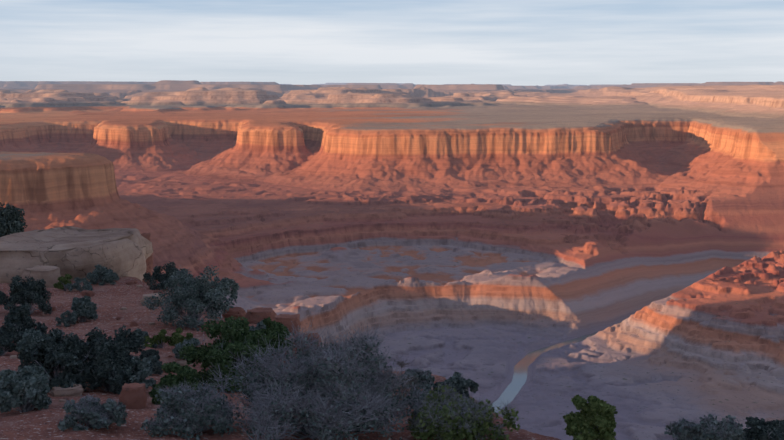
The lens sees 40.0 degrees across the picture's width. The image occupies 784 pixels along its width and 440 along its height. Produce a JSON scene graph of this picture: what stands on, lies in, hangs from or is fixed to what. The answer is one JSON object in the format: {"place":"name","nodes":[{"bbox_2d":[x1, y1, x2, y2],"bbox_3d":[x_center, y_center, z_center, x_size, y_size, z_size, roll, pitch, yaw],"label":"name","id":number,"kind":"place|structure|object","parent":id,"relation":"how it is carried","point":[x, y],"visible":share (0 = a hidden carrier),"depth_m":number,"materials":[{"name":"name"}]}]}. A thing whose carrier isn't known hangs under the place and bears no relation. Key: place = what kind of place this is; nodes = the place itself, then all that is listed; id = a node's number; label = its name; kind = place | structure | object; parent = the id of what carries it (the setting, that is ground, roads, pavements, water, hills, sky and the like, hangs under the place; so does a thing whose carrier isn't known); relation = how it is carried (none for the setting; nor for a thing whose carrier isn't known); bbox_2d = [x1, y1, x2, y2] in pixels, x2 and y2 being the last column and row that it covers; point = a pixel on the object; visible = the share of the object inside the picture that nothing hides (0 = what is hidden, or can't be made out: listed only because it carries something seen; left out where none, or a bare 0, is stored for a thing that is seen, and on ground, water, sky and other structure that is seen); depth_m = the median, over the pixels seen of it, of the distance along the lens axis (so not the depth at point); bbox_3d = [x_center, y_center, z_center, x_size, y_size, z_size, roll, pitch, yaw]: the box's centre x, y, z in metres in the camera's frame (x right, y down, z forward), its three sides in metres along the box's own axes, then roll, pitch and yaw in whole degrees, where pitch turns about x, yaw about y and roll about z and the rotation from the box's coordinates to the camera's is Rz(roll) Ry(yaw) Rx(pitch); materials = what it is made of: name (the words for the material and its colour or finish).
{"place":"outdoors","nodes":[
{"label":"outdoors","id":0,"kind":"place"},
{"bbox_2d":[0,276,559,439],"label":"ground","id":1,"kind":"structure","parent":0,"point":[109,300],"depth_m":9.58,"materials":[{"name":"red soil"}]},
{"bbox_2d":[0,335,19,355],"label":"shrub","id":2,"kind":"object","parent":1,"relation":"on","point":[7,344],"visible":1,"depth_m":11.16,"materials":[{"name":"green plant"}]},
{"bbox_2d":[0,202,27,236],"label":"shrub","id":3,"kind":"object","parent":1,"relation":"on","point":[11,218],"visible":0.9,"depth_m":69.21,"materials":[{"name":"green plant"}]},
{"bbox_2d":[0,303,47,343],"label":"dark shrub","id":4,"kind":"object","parent":1,"relation":"on","point":[18,321],"visible":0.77,"depth_m":12.58,"materials":[{"name":"green plant"}]},
{"bbox_2d":[0,275,52,314],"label":"dark shrub","id":5,"kind":"object","parent":1,"relation":"on","point":[32,292],"visible":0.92,"depth_m":15.36,"materials":[{"name":"green plant"}]},
{"bbox_2d":[0,364,53,412],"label":"sage shrub","id":6,"kind":"object","parent":1,"relation":"on","point":[28,386],"visible":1,"depth_m":8.25,"materials":[{"name":"green plant"}]},
{"bbox_2d":[17,329,54,356],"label":"sage shrub","id":7,"kind":"object","parent":1,"relation":"on","point":[28,335],"visible":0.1,"depth_m":11.31,"materials":[{"name":"green plant"}]},
{"bbox_2d":[20,265,60,287],"bbox_3d":[-6.852,1.308,20.999,0.762,0.758,0.693,0,7,1],"label":"boulder","id":8,"kind":"object","parent":1,"relation":"on","point":[49,275],"visible":0.52,"depth_m":20.77,"materials":[{"name":"stone"}]},
{"bbox_2d":[16,327,94,389],"bbox_3d":[-2.868,1.186,9.243,0.629,0.574,0.577,0,7,1],"label":"dark shrub","id":9,"kind":"object","parent":1,"relation":"on","point":[59,352],"visible":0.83,"depth_m":9.14,"materials":[{"name":"green plant"}]},
{"bbox_2d":[53,274,71,290],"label":"shrub","id":10,"kind":"object","parent":1,"relation":"on","point":[64,281],"visible":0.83,"depth_m":19.74,"materials":[{"name":"green plant"}]},
{"bbox_2d":[55,310,75,326],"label":"shrub","id":11,"kind":"object","parent":1,"relation":"on","point":[67,320],"visible":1,"depth_m":14.68,"materials":[{"name":"green plant"}]},
{"bbox_2d":[50,383,83,396],"bbox_3d":[-2.732,1.466,9.048,0.276,0.137,0.206,-3,7,-20],"label":"boulder","id":12,"kind":"object","parent":1,"relation":"on","point":[75,391],"visible":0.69,"depth_m":8.97,"materials":[{"name":"stone"}]},
{"bbox_2d":[0,226,152,283],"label":"rock outcrop","id":13,"kind":"object","parent":1,"relation":"on","point":[76,252],"visible":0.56,"depth_m":22.60,"materials":[{"name":"stone"}]},
{"bbox_2d":[141,233,152,284],"bbox_3d":[-5.998,1.372,25.394,0.719,2.179,0.756,-3,7,-23],"label":"rock","id":14,"kind":"object","parent":13,"relation":"on","point":[149,263],"visible":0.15,"depth_m":25.18,"materials":[{"name":"red stone"}]},
{"bbox_2d":[65,277,92,291],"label":"shrub","id":15,"kind":"object","parent":1,"relation":"on","point":[76,285],"visible":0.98,"depth_m":19.55,"materials":[{"name":"green plant"}]},
{"bbox_2d":[71,295,97,321],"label":"sage shrub","id":16,"kind":"object","parent":1,"relation":"on","point":[82,307],"visible":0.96,"depth_m":15.05,"materials":[{"name":"green plant"}]},
{"bbox_2d":[81,290,93,296],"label":"stone","id":17,"kind":"object","parent":1,"relation":"on","point":[87,293],"visible":0.69,"depth_m":19.14,"materials":[{"name":"red stone"}]},
{"bbox_2d":[57,394,128,430],"bbox_3d":[-2.098,1.358,7.648,0.473,0.245,0.414,0,7,1],"label":"sage shrub","id":18,"kind":"object","parent":1,"relation":"on","point":[93,412],"visible":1,"depth_m":7.57,"materials":[{"name":"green plant"}]},
{"bbox_2d":[86,264,119,285],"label":"sage shrub","id":19,"kind":"object","parent":1,"relation":"on","point":[102,274],"visible":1,"depth_m":21.16,"materials":[{"name":"green plant"}]},
{"bbox_2d":[76,325,154,393],"bbox_3d":[-2.493,1.232,9.502,0.738,0.582,0.792,0,7,1],"label":"dark shrub","id":20,"kind":"object","parent":1,"relation":"on","point":[108,359],"visible":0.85,"depth_m":9.35,"materials":[{"name":"green plant"}]},
{"bbox_2d":[119,383,146,408],"bbox_3d":[-2.060,1.502,8.586,0.215,0.391,0.165,0,7,1],"label":"boulder","id":21,"kind":"object","parent":1,"relation":"on","point":[132,395],"visible":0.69,"depth_m":8.51,"materials":[{"name":"red stone"}]},
{"bbox_2d":[110,356,155,393],"bbox_3d":[-2.247,1.351,9.394,0.380,0.344,0.334,0,7,1],"label":"shrub","id":22,"kind":"object","parent":1,"relation":"on","point":[139,377],"visible":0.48,"depth_m":9.35,"materials":[{"name":"green plant"}]},
{"bbox_2d":[130,321,137,326],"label":"stone","id":23,"kind":"object","parent":1,"relation":"on","point":[133,323],"visible":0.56,"depth_m":14.51,"materials":[{"name":"red stone"}]},
{"bbox_2d":[134,328,148,343],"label":"sage shrub","id":24,"kind":"object","parent":1,"relation":"on","point":[145,333],"visible":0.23,"depth_m":12.42,"materials":[{"name":"green plant"}]},
{"bbox_2d":[139,344,159,359],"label":"shrub","id":25,"kind":"object","parent":1,"relation":"on","point":[148,353],"visible":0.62,"depth_m":11.20,"materials":[{"name":"green plant"}]},
{"bbox_2d":[140,293,163,305],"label":"boulder","id":26,"kind":"object","parent":1,"relation":"on","point":[142,300],"visible":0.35,"depth_m":17.14,"materials":[{"name":"stone"}]},
{"bbox_2d":[147,355,162,374],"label":"sage shrub","id":27,"kind":"object","parent":1,"relation":"on","point":[156,363],"visible":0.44,"depth_m":10.53,"materials":[{"name":"green plant"}]},
{"bbox_2d":[143,329,176,347],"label":"shrub","id":28,"kind":"object","parent":1,"relation":"on","point":[160,338],"visible":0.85,"depth_m":12.21,"materials":[{"name":"green plant"}]},
{"bbox_2d":[143,261,192,289],"bbox_3d":[-4.176,1.029,20.166,0.925,0.573,0.876,-2,7,-17],"label":"dark shrub","id":29,"kind":"object","parent":1,"relation":"on","point":[155,276],"visible":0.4,"depth_m":20.08,"materials":[{"name":"green plant"}]},
{"bbox_2d":[148,361,202,404],"bbox_3d":[-1.774,1.336,8.850,0.425,0.362,0.470,0,7,1],"label":"green shrub","id":30,"kind":"object","parent":1,"relation":"on","point":[186,373],"visible":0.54,"depth_m":8.76,"materials":[{"name":"green plant"}]},
{"bbox_2d":[176,360,187,365],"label":"stone","id":31,"kind":"object","parent":1,"relation":"on","point":[182,362],"visible":0.48,"depth_m":11.41,"materials":[{"name":"stone"}]},
{"bbox_2d":[172,327,198,343],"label":"shrub","id":32,"kind":"object","parent":1,"relation":"on","point":[178,337],"visible":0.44,"depth_m":12.11,"materials":[{"name":"green plant"}]},
{"bbox_2d":[172,338,199,359],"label":"shrub","id":33,"kind":"object","parent":1,"relation":"on","point":[177,347],"visible":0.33,"depth_m":11.51,"materials":[{"name":"green plant"}]},
{"bbox_2d":[140,380,234,439],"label":"shrub","id":34,"kind":"object","parent":1,"relation":"on","point":[185,410],"visible":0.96,"depth_m":7.40,"materials":[{"name":"grey plant"}]},
{"bbox_2d":[142,264,236,330],"bbox_3d":[-2.743,1.017,14.685,1.258,0.882,1.069,0,7,1],"label":"sage shrub","id":35,"kind":"object","parent":1,"relation":"on","point":[193,296],"visible":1,"depth_m":14.51,"materials":[{"name":"green plant"}]},
{"bbox_2d":[210,277,239,299],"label":"sage shrub","id":36,"kind":"object","parent":1,"relation":"on","point":[225,284],"visible":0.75,"depth_m":18.39,"materials":[{"name":"green plant"}]},
{"bbox_2d":[179,316,272,391],"bbox_3d":[-1.559,1.245,10.069,0.873,0.700,0.799,0,7,1],"label":"juniper shrub","id":37,"kind":"object","parent":1,"relation":"on","point":[237,335],"visible":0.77,"depth_m":9.98,"materials":[{"name":"green plant"}]},
{"bbox_2d":[222,307,245,320],"bbox_3d":[-2.303,1.428,15.764,0.347,0.279,0.281,2,7,13],"label":"rim rock","id":38,"kind":"object","parent":1,"relation":"on","point":[237,312],"visible":0.46,"depth_m":15.64,"materials":[{"name":"red stone"}]},
{"bbox_2d":[242,377,270,399],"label":"shrub","id":39,"kind":"object","parent":1,"relation":"on","point":[244,392],"visible":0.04,"depth_m":9.29,"materials":[{"name":"green plant"}]},
{"bbox_2d":[249,320,265,330],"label":"sage shrub","id":40,"kind":"object","parent":1,"relation":"on","point":[258,326],"visible":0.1,"depth_m":13.24,"materials":[{"name":"green plant"}]},
{"bbox_2d":[243,307,276,323],"bbox_3d":[-1.865,1.480,15.280,0.468,0.427,0.378,0,7,1],"label":"rim rock","id":41,"kind":"object","parent":1,"relation":"on","point":[255,315],"visible":0.5,"depth_m":15.12,"materials":[{"name":"red stone"}]},
{"bbox_2d":[259,317,293,352],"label":"juniper shrub","id":42,"kind":"object","parent":1,"relation":"on","point":[273,329],"visible":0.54,"depth_m":12.21,"materials":[{"name":"green plant"}]},
{"bbox_2d":[274,314,300,334],"bbox_3d":[-1.387,1.476,14.155,0.396,0.457,0.326,0,7,1],"label":"rim rock","id":43,"kind":"object","parent":1,"relation":"on","point":[285,319],"visible":0.44,"depth_m":14.02,"materials":[{"name":"red stone"}]},
{"bbox_2d":[293,352,317,367],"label":"sage shrub","id":44,"kind":"object","parent":1,"relation":"on","point":[305,357],"visible":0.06,"depth_m":11.47,"materials":[{"name":"grey plant"}]},
{"bbox_2d":[296,333,320,350],"bbox_3d":[-1.001,1.557,12.819,0.323,0.393,0.259,0,7,1],"label":"rim rock","id":45,"kind":"object","parent":1,"relation":"on","point":[313,334],"visible":0.25,"depth_m":12.74,"materials":[{"name":"red stone"}]},
{"bbox_2d":[201,320,433,439],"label":"shrub twig","id":46,"kind":"object","parent":1,"relation":"on","point":[335,381],"visible":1,"depth_m":7.47,"materials":[{"name":"grey plant"}]},
{"bbox_2d":[350,407,386,431],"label":"shrub","id":47,"kind":"object","parent":1,"relation":"on","point":[370,426],"visible":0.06,"depth_m":8.03,"materials":[{"name":"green plant"}]},
{"bbox_2d":[384,358,421,399],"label":"dead shrub twigs","id":48,"kind":"object","parent":1,"relation":"on","point":[402,366],"visible":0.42,"depth_m":8.71,"materials":[{"name":"grey plant"}]},
{"bbox_2d":[398,384,431,413],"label":"shrub","id":49,"kind":"object","parent":1,"relation":"on","point":[427,387],"visible":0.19,"depth_m":8.69,"materials":[{"name":"green plant"}]},
{"bbox_2d":[401,366,434,387],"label":"sage shrub","id":50,"kind":"object","parent":1,"relation":"on","point":[426,377],"visible":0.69,"depth_m":9.76,"materials":[{"name":"green plant"}]},
{"bbox_2d":[425,381,468,398],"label":"shrub","id":51,"kind":"object","parent":1,"relation":"on","point":[460,388],"visible":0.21,"depth_m":8.91,"materials":[{"name":"green plant"}]},
{"bbox_2d":[443,372,478,395],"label":"shrub","id":52,"kind":"object","parent":1,"relation":"on","point":[456,378],"visible":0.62,"depth_m":9.34,"materials":[{"name":"green plant"}]},
{"bbox_2d":[406,381,522,439],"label":"grey green shrub","id":53,"kind":"object","parent":1,"relation":"on","point":[444,413],"visible":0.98,"depth_m":7.53,"materials":[{"name":"green plant"}]},
{"bbox_2d":[563,394,617,439],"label":"yellow green shrub","id":54,"kind":"object","parent":1,"relation":"on","point":[593,418],"visible":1,"depth_m":7.47,"materials":[{"name":"green plant"}]},
{"bbox_2d":[664,412,747,439],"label":"sage shrub","id":55,"kind":"object","parent":1,"relation":"on","point":[710,427],"visible":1,"depth_m":7.60,"materials":[{"name":"green plant"}]},
{"bbox_2d":[742,416,783,439],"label":"dark shrub","id":56,"kind":"object","parent":1,"relation":"on","point":[761,429],"visible":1,"depth_m":7.74,"materials":[{"name":"green plant"}]},
{"bbox_2d":[0,80,783,439],"bbox_3d":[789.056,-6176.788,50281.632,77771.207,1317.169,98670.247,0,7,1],"label":"canyon terrain","id":57,"kind":"structure","parent":0,"point":[486,236],"depth_m":3260.37,"materials":[{"name":"orange stone"}]},
{"bbox_2d":[0,0,783,85],"label":"sky","id":58,"kind":"structure","parent":0,"point":[294,42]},
{"bbox_2d":[490,321,621,412],"bbox_3d":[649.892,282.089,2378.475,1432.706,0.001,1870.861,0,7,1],"label":"river water","id":59,"kind":"structure","parent":0,"point":[513,388],"depth_m":2170.29,"materials":[{"name":"grey liquid"}]}
]}

